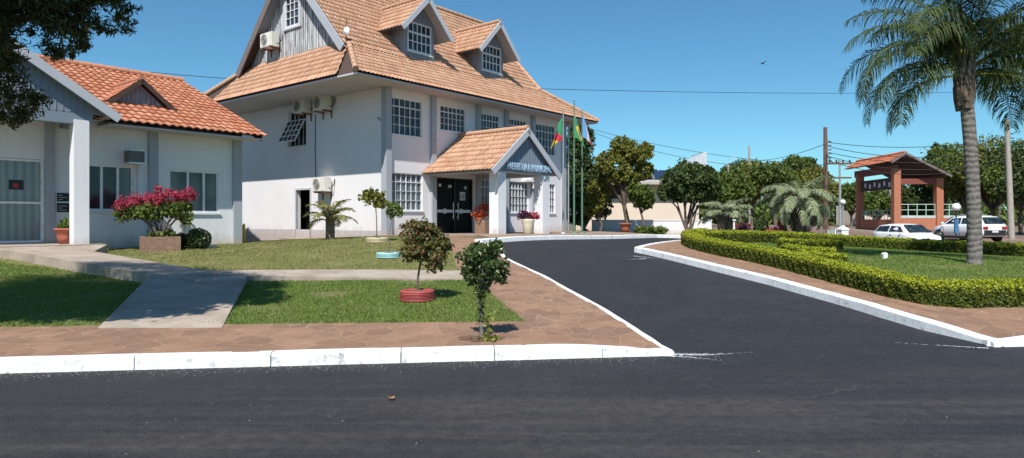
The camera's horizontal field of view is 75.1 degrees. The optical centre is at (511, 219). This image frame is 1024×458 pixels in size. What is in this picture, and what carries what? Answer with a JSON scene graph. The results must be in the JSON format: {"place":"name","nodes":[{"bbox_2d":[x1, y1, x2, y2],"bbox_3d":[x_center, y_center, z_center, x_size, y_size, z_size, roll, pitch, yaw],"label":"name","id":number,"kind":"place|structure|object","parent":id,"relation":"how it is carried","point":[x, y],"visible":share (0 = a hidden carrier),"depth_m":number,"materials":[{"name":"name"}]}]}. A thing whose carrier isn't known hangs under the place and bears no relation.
{"place":"outdoors","nodes":[
{"label":"outdoors","id":0,"kind":"place"},
{"bbox_2d":[0,244,199,282],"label":"walkway","id":1,"kind":"structure","parent":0,"point":[96,260],"depth_m":14.82,"materials":[{"name":"concrete"}]},
{"bbox_2d":[98,275,247,327],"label":"ramp","id":2,"kind":"structure","parent":0,"point":[191,301],"depth_m":10.37,"materials":[{"name":"concrete"}]},
{"bbox_2d":[152,270,245,275],"bbox_3d":[-6.057,1.091,13.138,1.381,0.063,1.299,0,0,20],"label":"path landing","id":3,"kind":"object","parent":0,"point":[202,272],"visible":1,"depth_m":13.32,"materials":[{"name":"concrete"}]},
{"bbox_2d":[0,235,459,274],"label":"back lawn","id":4,"kind":"structure","parent":0,"point":[334,264],"depth_m":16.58,"materials":[{"name":"green plant"}]},
{"bbox_2d":[177,211,193,232],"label":"tree","id":5,"kind":"object","parent":4,"relation":"on","point":[187,219],"visible":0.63,"depth_m":20.89,"materials":[{"name":"green plant"}]},
{"bbox_2d":[303,199,357,238],"bbox_3d":[-6.357,0.181,23.320,1.882,1.803,1.897,0,0,0],"label":"palm tree","id":6,"kind":"object","parent":4,"relation":"on","point":[329,212],"visible":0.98,"depth_m":23.15,"materials":[{"name":"green plant"}]},
{"bbox_2d":[366,237,388,242],"bbox_3d":[-4.192,0.643,20.731,0.700,0.183,0.700,0,0,0],"label":"tyre planter","id":7,"kind":"object","parent":4,"relation":"on","point":[377,239],"visible":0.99,"depth_m":20.45,"materials":[{"name":"rubber"}]},
{"bbox_2d":[358,187,387,236],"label":"sapling","id":8,"kind":"object","parent":7,"relation":"on","point":[370,194],"visible":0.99,"depth_m":20.63,"materials":[{"name":"green plant"}]},
{"bbox_2d":[376,252,401,258],"bbox_3d":[-3.102,0.899,16.776,0.640,0.165,0.640,0,0,0],"label":"tyre planter","id":9,"kind":"object","parent":4,"relation":"on","point":[386,255],"visible":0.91,"depth_m":16.51,"materials":[{"name":"rubber"}]},
{"bbox_2d":[385,201,404,251],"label":"sapling","id":10,"kind":"object","parent":9,"relation":"on","point":[392,207],"visible":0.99,"depth_m":16.73,"materials":[{"name":"green plant"}]},
{"bbox_2d":[0,262,524,327],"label":"lawn","id":11,"kind":"structure","parent":0,"point":[77,318],"depth_m":10.70,"materials":[{"name":"plant"}]},
{"bbox_2d":[400,288,434,302],"bbox_3d":[-1.571,1.260,11.047,0.580,0.209,0.580,0,0,0],"label":"tyre planter","id":12,"kind":"object","parent":11,"relation":"on","point":[420,295],"visible":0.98,"depth_m":10.82,"materials":[{"name":"rubber"}]},
{"bbox_2d":[397,216,454,289],"bbox_3d":[-1.432,0.580,11.075,0.985,1.292,0.643,0,0,0],"label":"shrub","id":13,"kind":"object","parent":12,"relation":"in","point":[419,247],"visible":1,"depth_m":10.95,"materials":[{"name":"green plant"}]},
{"bbox_2d":[206,269,463,280],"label":"path","id":14,"kind":"structure","parent":0,"point":[320,275],"depth_m":13.63,"materials":[{"name":"concrete"}]},
{"bbox_2d":[0,228,673,361],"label":"yard","id":15,"kind":"structure","parent":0,"point":[477,237],"depth_m":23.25,"materials":[{"name":"stone"}]},
{"bbox_2d":[0,43,267,247],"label":"annexe","id":16,"kind":"structure","parent":15,"relation":"on","point":[86,130],"depth_m":19.78,"materials":[{"name":"paint"}]},
{"bbox_2d":[0,157,43,243],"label":"glass door","id":17,"kind":"structure","parent":16,"relation":"in","point":[21,180],"depth_m":17.98,"materials":[{"name":"glass"}]},
{"bbox_2d":[53,228,69,243],"bbox_3d":[-12.052,0.450,18.000,0.562,0.420,0.562,0,0,0],"label":"flower pot","id":18,"kind":"object","parent":16,"relation":"on","point":[62,234],"visible":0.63,"depth_m":17.81,"materials":[{"name":"ceramic"}]},
{"bbox_2d":[56,202,68,212],"bbox_3d":[-12.536,-0.330,18.666,0.036,0.300,0.420,0,0,39],"label":"notice board","id":19,"kind":"object","parent":16,"relation":"attached to","point":[62,207],"visible":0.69,"depth_m":18.62,"materials":[{"name":"metal"}]},
{"bbox_2d":[89,164,132,212],"bbox_3d":[-11.839,-0.895,19.582,0.140,1.410,1.400,0,0,39],"label":"window","id":20,"kind":"structure","parent":16,"relation":"in","point":[107,183],"depth_m":19.59,"materials":[{"name":"metal"}]},
{"bbox_2d":[123,149,145,194],"bbox_3d":[-11.264,-1.055,19.907,0.440,2.010,0.470,0,0,39],"label":"air conditioner","id":21,"kind":"object","parent":16,"relation":"attached to","point":[134,157],"visible":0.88,"depth_m":19.81,"materials":[{"name":"metal"}]},
{"bbox_2d":[169,169,220,214],"bbox_3d":[-10.262,-0.865,21.514,0.140,1.410,1.690,0,0,39],"label":"window","id":22,"kind":"structure","parent":16,"relation":"in","point":[205,183],"depth_m":21.71,"materials":[{"name":"metal"}]},
{"bbox_2d":[139,236,180,251],"bbox_3d":[-9.962,0.734,18.855,0.960,0.500,0.800,0,0,-34],"label":"brick planter","id":23,"kind":"object","parent":15,"relation":"on","point":[152,244],"visible":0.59,"depth_m":18.52,"materials":[{"name":"brick"}]},
{"bbox_2d":[110,185,199,236],"bbox_3d":[-10.077,-0.186,18.830,2.409,1.631,1.200,0,0,0],"label":"bougainvillea","id":24,"kind":"object","parent":23,"relation":"in","point":[144,208],"visible":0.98,"depth_m":18.70,"materials":[{"name":"pink plant"}]},
{"bbox_2d":[184,227,211,248],"bbox_3d":[-9.212,0.572,19.566,0.756,0.695,0.758,0,0,0],"label":"bush","id":25,"kind":"object","parent":15,"relation":"on","point":[197,238],"visible":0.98,"depth_m":19.38,"materials":[{"name":"green plant"}]},
{"bbox_2d":[204,0,599,240],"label":"town hall","id":26,"kind":"structure","parent":15,"relation":"on","point":[445,120],"depth_m":27.03,"materials":[{"name":"paint"}]},
{"bbox_2d":[260,31,282,57],"bbox_3d":[-9.978,-7.254,27.623,1.001,0.908,0.478,0,0,39],"label":"air conditioner","id":27,"kind":"object","parent":26,"relation":"attached to","point":[269,40],"visible":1,"depth_m":27.44,"materials":[{"name":"white plastic"}]},
{"bbox_2d":[285,0,297,28],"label":"window","id":28,"kind":"structure","parent":26,"relation":"in","point":[291,6],"depth_m":27.11,"materials":[{"name":"metal"}]},
{"bbox_2d":[278,112,306,147],"bbox_3d":[-9.270,-3.855,28.190,1.380,1.570,0.668,0,0,39],"label":"window","id":29,"kind":"structure","parent":26,"relation":"in","point":[294,131],"depth_m":28.24,"materials":[{"name":"metal"}]},
{"bbox_2d":[293,99,312,120],"bbox_3d":[-8.643,-4.520,27.645,0.960,0.880,0.456,0,0,39],"label":"air conditioner","id":30,"kind":"object","parent":26,"relation":"attached to","point":[301,107],"visible":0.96,"depth_m":27.47,"materials":[{"name":"white plastic"}]},
{"bbox_2d":[305,190,309,228],"bbox_3d":[-8.494,-0.220,28.412,1.020,2.040,0.080,0,0,39],"label":"side doorway","id":31,"kind":"structure","parent":26,"relation":"in","point":[307,193],"depth_m":28.59,"materials":[{"name":"black glass"}]},
{"bbox_2d":[312,177,334,199],"bbox_3d":[-7.573,-1.240,26.773,0.960,0.880,0.456,0,0,39],"label":"air conditioner","id":32,"kind":"object","parent":26,"relation":"attached to","point":[322,185],"visible":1,"depth_m":26.60,"materials":[{"name":"white plastic"}]},
{"bbox_2d":[313,95,334,119],"bbox_3d":[-7.558,-4.500,26.761,0.960,0.880,0.456,0,0,39],"label":"air conditioner","id":33,"kind":"object","parent":26,"relation":"attached to","point":[322,103],"visible":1,"depth_m":26.59,"materials":[{"name":"white plastic"}]},
{"bbox_2d":[392,97,422,138],"bbox_3d":[-4.079,-3.875,25.457,0.140,1.450,1.760,0,0,39],"label":"window","id":34,"kind":"structure","parent":26,"relation":"in","point":[406,114],"depth_m":25.59,"materials":[{"name":"glass"}]},
{"bbox_2d":[392,172,423,211],"bbox_3d":[-4.035,-1.025,25.511,0.140,1.470,1.700,0,0,39],"label":"window","id":35,"kind":"structure","parent":26,"relation":"in","point":[406,188],"depth_m":25.63,"materials":[{"name":"metal"}]},
{"bbox_2d":[440,105,464,132],"bbox_3d":[-2.436,-4.095,27.472,0.140,1.050,1.560,0,0,39],"label":"window","id":36,"kind":"structure","parent":26,"relation":"in","point":[452,120],"depth_m":27.49,"materials":[{"name":"glass"}]},
{"bbox_2d":[437,177,471,232],"bbox_3d":[-2.375,-0.565,27.603,0.168,2.270,2.160,0,0,39],"label":"entrance door","id":37,"kind":"structure","parent":26,"relation":"in","point":[454,195],"depth_m":27.59,"materials":[{"name":"black glass"}]},
{"bbox_2d":[482,179,488,212],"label":"window","id":38,"kind":"structure","parent":26,"relation":"in","point":[485,183],"depth_m":29.14,"materials":[{"name":"glass"}]},
{"bbox_2d":[482,113,498,129],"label":"window","id":39,"kind":"structure","parent":26,"relation":"in","point":[488,121],"depth_m":29.29,"materials":[{"name":"metal"}]},
{"bbox_2d":[509,181,527,213],"bbox_3d":[0.314,-1.005,30.841,0.140,1.470,1.500,0,0,39],"label":"window","id":40,"kind":"structure","parent":26,"relation":"in","point":[518,191],"depth_m":30.87,"materials":[{"name":"metal"}]},
{"bbox_2d":[536,123,556,156],"bbox_3d":[1.634,-3.850,32.463,0.140,1.500,1.680,0,0,39],"label":"window","id":41,"kind":"structure","parent":26,"relation":"in","point":[545,134],"depth_m":32.63,"materials":[{"name":"metal"}]},
{"bbox_2d":[549,184,555,213],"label":"window","id":42,"kind":"structure","parent":26,"relation":"in","point":[551,186],"depth_m":32.92,"materials":[{"name":"metal"}]},
{"bbox_2d":[459,334,504,341],"bbox_3d":[-0.375,1.452,8.164,0.552,0.001,0.494,0,0,33],"label":"tree pit","id":43,"kind":"object","parent":15,"relation":"on","point":[474,338],"visible":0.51,"depth_m":8.12,"materials":[{"name":"soil"}]},
{"bbox_2d":[454,238,510,336],"bbox_3d":[-0.351,0.871,8.175,0.647,1.300,0.540,0,0,-31],"label":"young tree","id":44,"kind":"object","parent":43,"relation":"on","point":[475,264],"visible":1,"depth_m":8.11,"materials":[{"name":"green plant"}]},
{"bbox_2d":[470,310,499,341],"bbox_3d":[-0.316,1.292,8.027,0.386,0.405,0.301,0,0,0],"label":"weed","id":45,"kind":"object","parent":43,"relation":"on","point":[484,338],"visible":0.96,"depth_m":8.03,"materials":[{"name":"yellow plant"}]},
{"bbox_2d":[566,125,613,230],"bbox_3d":[4.327,-2.450,38.504,3.170,6.586,2.262,0,0,0],"label":"screen tree","id":46,"kind":"object","parent":15,"relation":"on","point":[591,171],"visible":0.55,"depth_m":38.07,"materials":[{"name":"green plant"}]},
{"bbox_2d":[578,171,612,230],"bbox_3d":[4.721,-0.958,37.506,2.042,3.610,1.480,0,0,0],"label":"tree","id":47,"kind":"object","parent":15,"relation":"on","point":[596,201],"visible":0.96,"depth_m":37.19,"materials":[{"name":"green plant"}]},
{"bbox_2d":[594,135,654,232],"bbox_3d":[6.187,-1.868,36.566,3.417,5.488,1.990,0,0,0],"label":"street tree","id":48,"kind":"object","parent":15,"relation":"on","point":[626,154],"visible":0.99,"depth_m":36.14,"materials":[{"name":"green plant"}]},
{"bbox_2d":[626,181,655,225],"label":"street tree","id":49,"kind":"object","parent":15,"relation":"on","point":[640,195],"visible":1,"depth_m":35.24,"materials":[{"name":"green plant"}]},
{"bbox_2d":[591,220,711,234],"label":"garden wall","id":50,"kind":"structure","parent":15,"relation":"on","point":[675,227],"depth_m":39.50,"materials":[{"name":"white paint"}]},
{"bbox_2d":[656,158,722,229],"bbox_3d":[8.679,-1.036,32.497,3.300,3.958,1.974,0,0,0],"label":"street tree","id":51,"kind":"object","parent":15,"relation":"on","point":[694,182],"visible":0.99,"depth_m":32.12,"materials":[{"name":"green plant"}]},
{"bbox_2d":[373,231,644,237],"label":"forecourt","id":52,"kind":"structure","parent":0,"point":[509,234],"depth_m":25.84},
{"bbox_2d":[475,220,488,233],"bbox_3d":[-1.057,0.305,25.600,0.520,0.570,0.520,0,0,39],"label":"brick planter","id":53,"kind":"object","parent":52,"relation":"on","point":[481,226],"visible":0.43,"depth_m":25.35,"materials":[{"name":"brick"}]},
{"bbox_2d":[471,201,488,220],"bbox_3d":[-1.128,-0.299,25.669,0.980,0.838,0.899,0,0,0],"label":"croton","id":54,"kind":"object","parent":53,"relation":"in","point":[481,213],"visible":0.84,"depth_m":25.52,"materials":[{"name":"orange plant"}]},
{"bbox_2d":[521,219,534,233],"bbox_3d":[0.605,0.272,25.200,0.520,0.560,0.520,0,0,0],"label":"flower pot","id":55,"kind":"object","parent":52,"relation":"on","point":[527,224],"visible":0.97,"depth_m":25.03,"materials":[{"name":"white ceramic"}]},
{"bbox_2d":[516,210,540,219],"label":"pot plant","id":56,"kind":"object","parent":55,"relation":"in","point":[524,214],"visible":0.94,"depth_m":25.12,"materials":[{"name":"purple plant"}]},
{"bbox_2d":[561,108,565,232],"bbox_3d":[2.167,-2.000,28.200,0.320,5.440,0.320,0,0,0],"label":"flagpole","id":57,"kind":"object","parent":52,"relation":"on","point":[563,177],"visible":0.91,"depth_m":28.17,"materials":[{"name":"metal"}]},
{"bbox_2d":[550,118,561,149],"bbox_3d":[1.834,-3.591,28.038,0.606,1.418,0.167,0,0,-24],"label":"flag","id":58,"kind":"object","parent":57,"relation":"attached to","point":[558,137],"visible":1,"depth_m":28.09,"materials":[{"name":"fabric"}]},
{"bbox_2d":[571,99,576,232],"bbox_3d":[2.693,-2.247,28.900,0.320,5.947,0.320,0,0,0],"label":"flagpole","id":59,"kind":"object","parent":52,"relation":"on","point":[574,169],"visible":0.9,"depth_m":28.87,"materials":[{"name":"metal"}]},
{"bbox_2d":[578,109,585,232],"bbox_3d":[3.114,-2.095,29.600,0.320,5.650,0.320,0,0,0],"label":"flagpole","id":60,"kind":"object","parent":52,"relation":"on","point":[582,177],"visible":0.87,"depth_m":29.57,"materials":[{"name":"metal"}]},
{"bbox_2d":[0,238,1023,457],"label":"road","id":61,"kind":"structure","parent":0,"point":[853,392],"depth_m":6.02,"materials":[{"name":"grey asphalt"}]},
{"bbox_2d":[0,0,142,130],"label":"overhanging tree","id":62,"kind":"object","parent":61,"relation":"on","point":[52,18],"visible":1,"depth_m":8.26,"materials":[{"name":"green plant"}]},
{"bbox_2d":[0,344,672,373],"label":"kerb","id":63,"kind":"structure","parent":61,"relation":"on","point":[105,362],"depth_m":7.32,"materials":[{"name":"paint"}]},
{"bbox_2d":[0,353,947,453],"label":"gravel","id":64,"kind":"structure","parent":61,"relation":"on","point":[349,367],"depth_m":7.17,"materials":[{"name":"grey gravel"}]},
{"bbox_2d":[475,234,680,242],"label":"kerb","id":65,"kind":"structure","parent":61,"relation":"on","point":[529,238],"depth_m":25.04,"materials":[{"name":"paint"}]},
{"bbox_2d":[482,242,673,353],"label":"kerb","id":66,"kind":"structure","parent":61,"relation":"on","point":[641,333],"depth_m":10.13,"materials":[{"name":"paint"}]},
{"bbox_2d":[697,198,753,229],"bbox_3d":[9.811,-0.026,30.470,2.609,1.968,2.610,0,0,0],"label":"palm tree","id":67,"kind":"object","parent":61,"relation":"on","point":[725,213],"visible":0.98,"depth_m":30.27,"materials":[{"name":"green plant"}]},
{"bbox_2d":[757,175,839,231],"bbox_3d":[13.281,-0.430,30.995,3.481,3.260,3.555,0,0,0],"label":"palm tree","id":68,"kind":"object","parent":61,"relation":"on","point":[800,207],"visible":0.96,"depth_m":30.56,"materials":[{"name":"green plant"}]},
{"bbox_2d":[634,246,1004,346],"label":"kerb","id":69,"kind":"structure","parent":61,"relation":"on","point":[906,318],"depth_m":11.46,"materials":[{"name":"paint"}]},
{"bbox_2d":[982,335,1023,346],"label":"kerb","id":70,"kind":"structure","parent":61,"relation":"on","point":[1016,341],"depth_m":8.39,"materials":[{"name":"paint"}]},
{"bbox_2d":[11,0,1023,218],"label":"sky","id":71,"kind":"structure","parent":0,"point":[693,49],"materials":[{"name":"blue"}]},
{"bbox_2d":[643,241,1023,337],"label":"island pavement","id":72,"kind":"structure","parent":0,"point":[1000,322],"depth_m":10.68,"materials":[{"name":"concrete"}]},
{"bbox_2d":[680,228,1023,308],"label":"hedge","id":73,"kind":"object","parent":72,"relation":"on","point":[976,293],"visible":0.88,"depth_m":11.93,"materials":[{"name":"green plant"}]},
{"bbox_2d":[762,230,1023,256],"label":"hedge","id":74,"kind":"object","parent":72,"relation":"on","point":[1001,248],"visible":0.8,"depth_m":25.02,"materials":[{"name":"green plant"}]},
{"bbox_2d":[712,226,1021,242],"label":"side street","id":75,"kind":"structure","parent":0,"point":[850,232],"depth_m":50.00,"materials":[{"name":"grey asphalt"}]},
{"bbox_2d":[699,178,733,219],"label":"background tree","id":76,"kind":"object","parent":75,"relation":"on","point":[726,190],"visible":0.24,"depth_m":59.14,"materials":[{"name":"green plant"}]},
{"bbox_2d":[716,165,757,206],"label":"background tree","id":77,"kind":"object","parent":75,"relation":"on","point":[734,177],"visible":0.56,"depth_m":60.72,"materials":[{"name":"green plant"}]},
{"bbox_2d":[823,127,830,232],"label":"utility pole","id":78,"kind":"object","parent":75,"relation":"on","point":[825,158],"visible":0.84,"depth_m":45.88,"materials":[{"name":"brown wood"}]},
{"bbox_2d":[828,159,851,226],"bbox_3d":[19.673,-0.977,40.000,1.400,5.347,0.161,0,0,0],"label":"utility pole","id":79,"kind":"object","parent":75,"relation":"on","point":[840,178],"visible":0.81,"depth_m":39.95,"materials":[{"name":"metal"}]},
{"bbox_2d":[712,225,1023,242],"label":"street kerb","id":80,"kind":"structure","parent":75,"relation":"on","point":[1006,240],"depth_m":51.72,"materials":[{"name":"concrete"}]},
{"bbox_2d":[873,224,941,241],"bbox_3d":[21.900,0.969,37.002,1.976,1.465,3.845,0,0,-6],"label":"hatchback","id":81,"kind":"object","parent":75,"relation":"on","point":[916,231],"visible":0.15,"depth_m":36.34,"materials":[{"name":"white metal"}]},
{"bbox_2d":[951,203,960,239],"bbox_3d":[26.667,0.288,40.000,0.480,2.516,0.480,0,0,0],"label":"globe lamp","id":82,"kind":"object","parent":75,"relation":"on","point":[956,207],"visible":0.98,"depth_m":39.94,"materials":[{"name":"white plastic"}]},
{"bbox_2d":[933,215,1006,241],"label":"suv","id":83,"kind":"object","parent":75,"relation":"on","point":[994,228],"visible":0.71,"depth_m":41.28,"materials":[{"name":"metal"}]},
{"bbox_2d":[712,224,1023,239],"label":"pavement","id":84,"kind":"structure","parent":0,"point":[1019,236],"depth_m":56.22,"materials":[{"name":"grey concrete"}]},
{"bbox_2d":[730,158,778,224],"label":"background tree","id":85,"kind":"object","parent":84,"relation":"on","point":[744,165],"visible":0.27,"depth_m":65.37,"materials":[{"name":"green plant"}]},
{"bbox_2d":[749,160,801,224],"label":"background tree","id":86,"kind":"object","parent":84,"relation":"on","point":[781,173],"visible":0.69,"depth_m":63.11,"materials":[{"name":"green plant"}]},
{"bbox_2d":[780,153,817,223],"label":"background tree","id":87,"kind":"object","parent":84,"relation":"on","point":[792,160],"visible":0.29,"depth_m":70.62,"materials":[{"name":"green plant"}]},
{"bbox_2d":[793,163,841,226],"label":"background tree","id":88,"kind":"object","parent":84,"relation":"on","point":[811,174],"visible":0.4,"depth_m":69.21,"materials":[{"name":"green plant"}]},
{"bbox_2d":[832,180,869,226],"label":"background tree","id":89,"kind":"object","parent":84,"relation":"on","point":[848,194],"visible":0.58,"depth_m":77.05,"materials":[{"name":"green plant"}]},
{"bbox_2d":[836,190,890,225],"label":"house","id":90,"kind":"structure","parent":84,"relation":"on","point":[846,218],"depth_m":82.28,"materials":[{"name":"paint"}]},
{"bbox_2d":[864,189,890,218],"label":"background tree","id":91,"kind":"object","parent":84,"relation":"on","point":[879,200],"visible":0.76,"depth_m":72.95,"materials":[{"name":"green plant"}]},
{"bbox_2d":[845,151,954,233],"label":"bandstand","id":92,"kind":"structure","parent":84,"relation":"on","point":[894,181],"depth_m":51.40,"materials":[{"name":"brick"}]},
{"bbox_2d":[890,184,948,214],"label":"background tree","id":93,"kind":"object","parent":84,"relation":"on","point":[911,194],"visible":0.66,"depth_m":65.04,"materials":[{"name":"green plant"}]},
{"bbox_2d":[918,142,958,214],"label":"background tree","id":94,"kind":"object","parent":84,"relation":"on","point":[934,152],"visible":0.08,"depth_m":63.86,"materials":[{"name":"green plant"}]},
{"bbox_2d":[931,141,995,215],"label":"background tree","id":95,"kind":"object","parent":84,"relation":"on","point":[960,198],"visible":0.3,"depth_m":59.77,"materials":[{"name":"green plant"}]},
{"bbox_2d":[945,133,1015,215],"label":"background tree","id":96,"kind":"object","parent":84,"relation":"on","point":[998,202],"visible":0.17,"depth_m":57.91,"materials":[{"name":"green plant"}]},
{"bbox_2d":[979,131,1023,233],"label":"background tree","id":97,"kind":"object","parent":84,"relation":"on","point":[992,173],"visible":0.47,"depth_m":55.02,"materials":[{"name":"green plant"}]},
{"bbox_2d":[993,145,1023,206],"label":"background tree","id":98,"kind":"object","parent":84,"relation":"on","point":[1018,179],"visible":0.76,"depth_m":49.97,"materials":[{"name":"green plant"}]},
{"bbox_2d":[1004,119,1014,238],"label":"utility pole","id":99,"kind":"object","parent":84,"relation":"on","point":[1010,206],"visible":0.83,"depth_m":43.87,"materials":[{"name":"concrete"}]},
{"bbox_2d":[746,242,1023,307],"bbox_3d":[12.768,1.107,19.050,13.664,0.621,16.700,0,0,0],"label":"island lawn","id":100,"kind":"structure","parent":0,"point":[938,274],"depth_m":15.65,"materials":[{"name":"plant"}]},
{"bbox_2d":[688,229,764,242],"bbox_3d":[7.644,0.620,23.573,0.836,0.614,5.542,0,0,42],"label":"hedge","id":101,"kind":"object","parent":100,"relation":"on","point":[749,236],"visible":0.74,"depth_m":23.42,"materials":[{"name":"green plant"}]},
{"bbox_2d":[753,215,768,230],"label":"column bush","id":102,"kind":"object","parent":100,"relation":"on","point":[761,223],"visible":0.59,"depth_m":31.31,"materials":[{"name":"green plant"}]},
{"bbox_2d":[780,243,836,252],"bbox_3d":[7.921,0.845,17.822,0.660,0.413,1.529,0,0,-37],"label":"hedge","id":103,"kind":"object","parent":100,"relation":"on","point":[796,247],"visible":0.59,"depth_m":17.73,"materials":[{"name":"green plant"}]},
{"bbox_2d":[776,237,843,249],"bbox_3d":[9.459,0.779,20.958,2.167,0.466,1.055,0,0,-8],"label":"hedge","id":104,"kind":"object","parent":100,"relation":"on","point":[837,244],"visible":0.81,"depth_m":20.77,"materials":[{"name":"green plant"}]},
{"bbox_2d":[795,248,848,261],"bbox_3d":[7.623,0.918,16.432,0.584,0.390,1.222,0,0,-36],"label":"hedge","id":105,"kind":"object","parent":100,"relation":"on","point":[843,256],"visible":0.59,"depth_m":16.14,"materials":[{"name":"green plant"}]},
{"bbox_2d":[838,0,1023,264],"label":"palm tree","id":106,"kind":"object","parent":100,"relation":"on","point":[958,49],"visible":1,"depth_m":16.41,"materials":[{"name":"green plant"}]},
{"bbox_2d":[950,16,1023,116],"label":"palm tree","id":107,"kind":"object","parent":100,"relation":"on","point":[1018,66],"visible":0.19,"depth_m":20.39,"materials":[{"name":"green plant"}]},
{"bbox_3d":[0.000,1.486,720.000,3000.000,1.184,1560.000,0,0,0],"label":"ground","id":108,"kind":"structure","parent":0,"visible":0},
{"bbox_2d":[566,152,706,230],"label":"beige building","id":109,"kind":"structure","parent":108,"relation":"on","point":[662,210],"depth_m":45.00,"materials":[{"name":"paint"}]},
{"bbox_2d":[699,189,1023,225],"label":"woodland","id":110,"kind":"object","parent":108,"relation":"on","point":[758,209],"visible":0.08,"depth_m":109.00,"materials":[{"name":"green plant"}]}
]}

